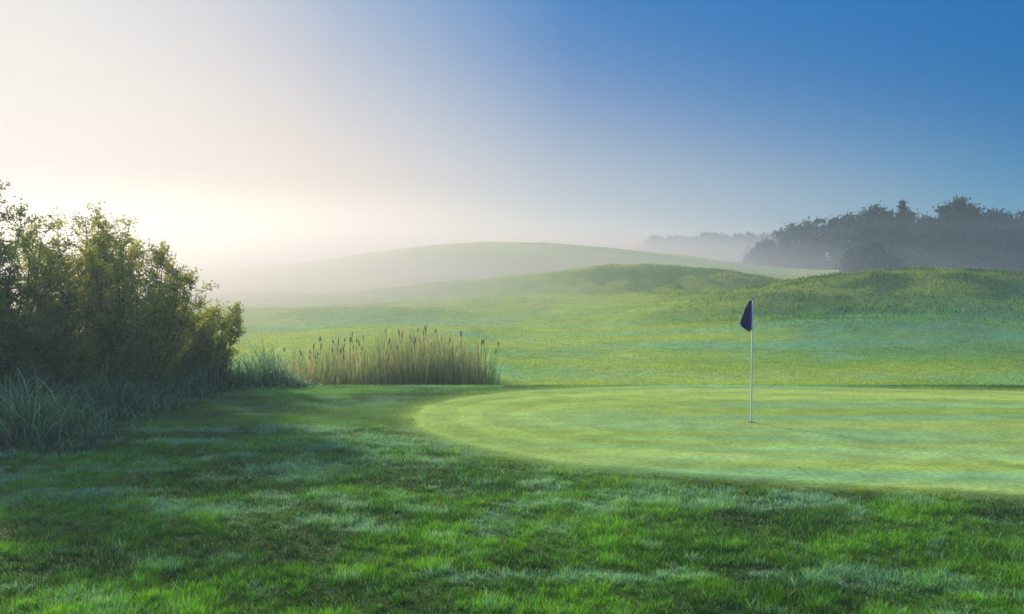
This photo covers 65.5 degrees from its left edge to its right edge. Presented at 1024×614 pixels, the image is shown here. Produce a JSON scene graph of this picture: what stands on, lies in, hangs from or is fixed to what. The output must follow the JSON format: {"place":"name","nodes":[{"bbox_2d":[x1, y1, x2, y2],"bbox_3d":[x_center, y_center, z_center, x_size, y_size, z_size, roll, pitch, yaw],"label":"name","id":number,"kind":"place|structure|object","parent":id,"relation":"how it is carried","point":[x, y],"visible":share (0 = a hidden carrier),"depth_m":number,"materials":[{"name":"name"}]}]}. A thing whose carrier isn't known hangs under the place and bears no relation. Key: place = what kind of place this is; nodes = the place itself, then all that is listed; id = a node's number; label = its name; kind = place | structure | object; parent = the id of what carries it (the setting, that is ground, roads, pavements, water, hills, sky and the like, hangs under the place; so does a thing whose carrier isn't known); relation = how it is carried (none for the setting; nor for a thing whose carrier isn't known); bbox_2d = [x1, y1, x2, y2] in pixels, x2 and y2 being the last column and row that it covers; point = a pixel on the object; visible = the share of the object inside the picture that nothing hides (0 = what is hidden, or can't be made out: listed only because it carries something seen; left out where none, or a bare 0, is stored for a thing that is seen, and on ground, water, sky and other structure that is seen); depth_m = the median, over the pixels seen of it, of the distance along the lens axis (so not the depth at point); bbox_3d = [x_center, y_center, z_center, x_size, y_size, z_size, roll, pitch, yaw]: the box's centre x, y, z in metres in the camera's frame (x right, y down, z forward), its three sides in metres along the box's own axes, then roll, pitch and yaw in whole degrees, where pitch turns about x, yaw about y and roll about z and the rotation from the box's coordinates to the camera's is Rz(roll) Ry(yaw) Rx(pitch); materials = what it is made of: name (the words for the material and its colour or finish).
{"place":"outdoors","nodes":[
{"label":"outdoors","id":0,"kind":"place"},
{"bbox_2d":[0,242,1023,613],"bbox_3d":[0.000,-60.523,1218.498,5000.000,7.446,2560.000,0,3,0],"label":"ground","id":1,"kind":"structure","parent":0,"point":[424,262],"depth_m":15.37,"materials":[{"name":"green plant"}]},
{"bbox_2d":[0,269,81,402],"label":"willow shrub","id":2,"kind":"object","parent":1,"relation":"on","point":[51,338],"visible":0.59,"depth_m":14.21,"materials":[{"name":"green plant"}]},
{"bbox_2d":[0,180,93,405],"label":"willow shrub","id":3,"kind":"object","parent":1,"relation":"on","point":[6,297],"visible":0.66,"depth_m":14.30,"materials":[{"name":"green plant"}]},
{"bbox_2d":[4,295,145,407],"bbox_3d":[-8.333,0.881,15.097,2.672,2.256,2.466,0,3,0],"label":"willow shrub","id":4,"kind":"object","parent":1,"relation":"on","point":[79,363],"visible":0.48,"depth_m":14.74,"materials":[{"name":"green plant"}]},
{"bbox_2d":[0,200,152,376],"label":"willow shrub","id":5,"kind":"object","parent":1,"relation":"on","point":[101,242],"visible":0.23,"depth_m":16.53,"materials":[{"name":"green plant"}]},
{"bbox_2d":[60,233,219,392],"bbox_3d":[-7.591,0.219,16.156,3.171,3.506,2.583,0,3,0],"label":"willow shrub","id":6,"kind":"object","parent":1,"relation":"on","point":[167,306],"visible":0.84,"depth_m":15.91,"materials":[{"name":"green plant"}]},
{"bbox_2d":[0,317,322,460],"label":"tall grass","id":7,"kind":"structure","parent":1,"relation":"on","point":[52,412],"depth_m":14.35,"materials":[{"name":"green plant"}]},
{"bbox_2d":[119,295,232,385],"bbox_3d":[-7.516,0.731,17.261,2.122,2.353,1.930,1,3,24],"label":"willow shrub","id":8,"kind":"object","parent":1,"relation":"on","point":[202,342],"visible":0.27,"depth_m":17.47,"materials":[{"name":"green plant"}]},
{"bbox_2d":[177,295,247,382],"bbox_3d":[-7.208,0.797,18.502,1.893,2.196,1.742,0,3,0],"label":"willow shrub","id":9,"kind":"object","parent":1,"relation":"on","point":[229,331],"visible":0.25,"depth_m":18.38,"materials":[{"name":"green plant"}]},
{"bbox_2d":[241,321,508,384],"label":"cattail reeds","id":10,"kind":"object","parent":1,"relation":"on","point":[408,364],"visible":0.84,"depth_m":22.70,"materials":[{"name":"green plant"}]},
{"bbox_2d":[10,263,1023,384],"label":"fairway grass","id":11,"kind":"structure","parent":1,"relation":"on","point":[828,316],"depth_m":41.61,"materials":[{"name":"green plant"}]},
{"bbox_2d":[633,231,785,264],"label":"trees","id":12,"kind":"object","parent":1,"relation":"on","point":[719,247],"visible":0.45,"depth_m":235.64,"materials":[{"name":"grey plant"}]},
{"bbox_2d":[740,299,753,422],"bbox_3d":[4.094,0.981,13.865,0.293,2.263,0.132,0,3,0],"label":"golf flagstick","id":13,"kind":"object","parent":1,"relation":"on","point":[746,322],"visible":0.97,"depth_m":13.83,"materials":[{"name":"white"}]},
{"bbox_2d":[737,196,1023,273],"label":"distant trees","id":14,"kind":"object","parent":1,"relation":"on","point":[960,234],"visible":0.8,"depth_m":110.94,"materials":[{"name":"green plant"}]},
{"bbox_2d":[0,423,1023,613],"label":"rough grass","id":15,"kind":"structure","parent":0,"point":[117,589],"depth_m":7.80,"materials":[{"name":"green plant"}]},
{"bbox_2d":[0,0,1023,267],"label":"sky","id":16,"kind":"structure","parent":0,"point":[232,132],"materials":[{"name":"blue"}]},
{"bbox_2d":[5,383,1023,425],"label":"fringe grass","id":17,"kind":"structure","parent":0,"point":[497,386],"depth_m":16.29,"materials":[{"name":"green plant"}]},
{"bbox_2d":[415,385,1023,493],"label":"green grass","id":18,"kind":"structure","parent":0,"point":[766,430],"depth_m":13.20,"materials":[{"name":"green plant"}]}
]}

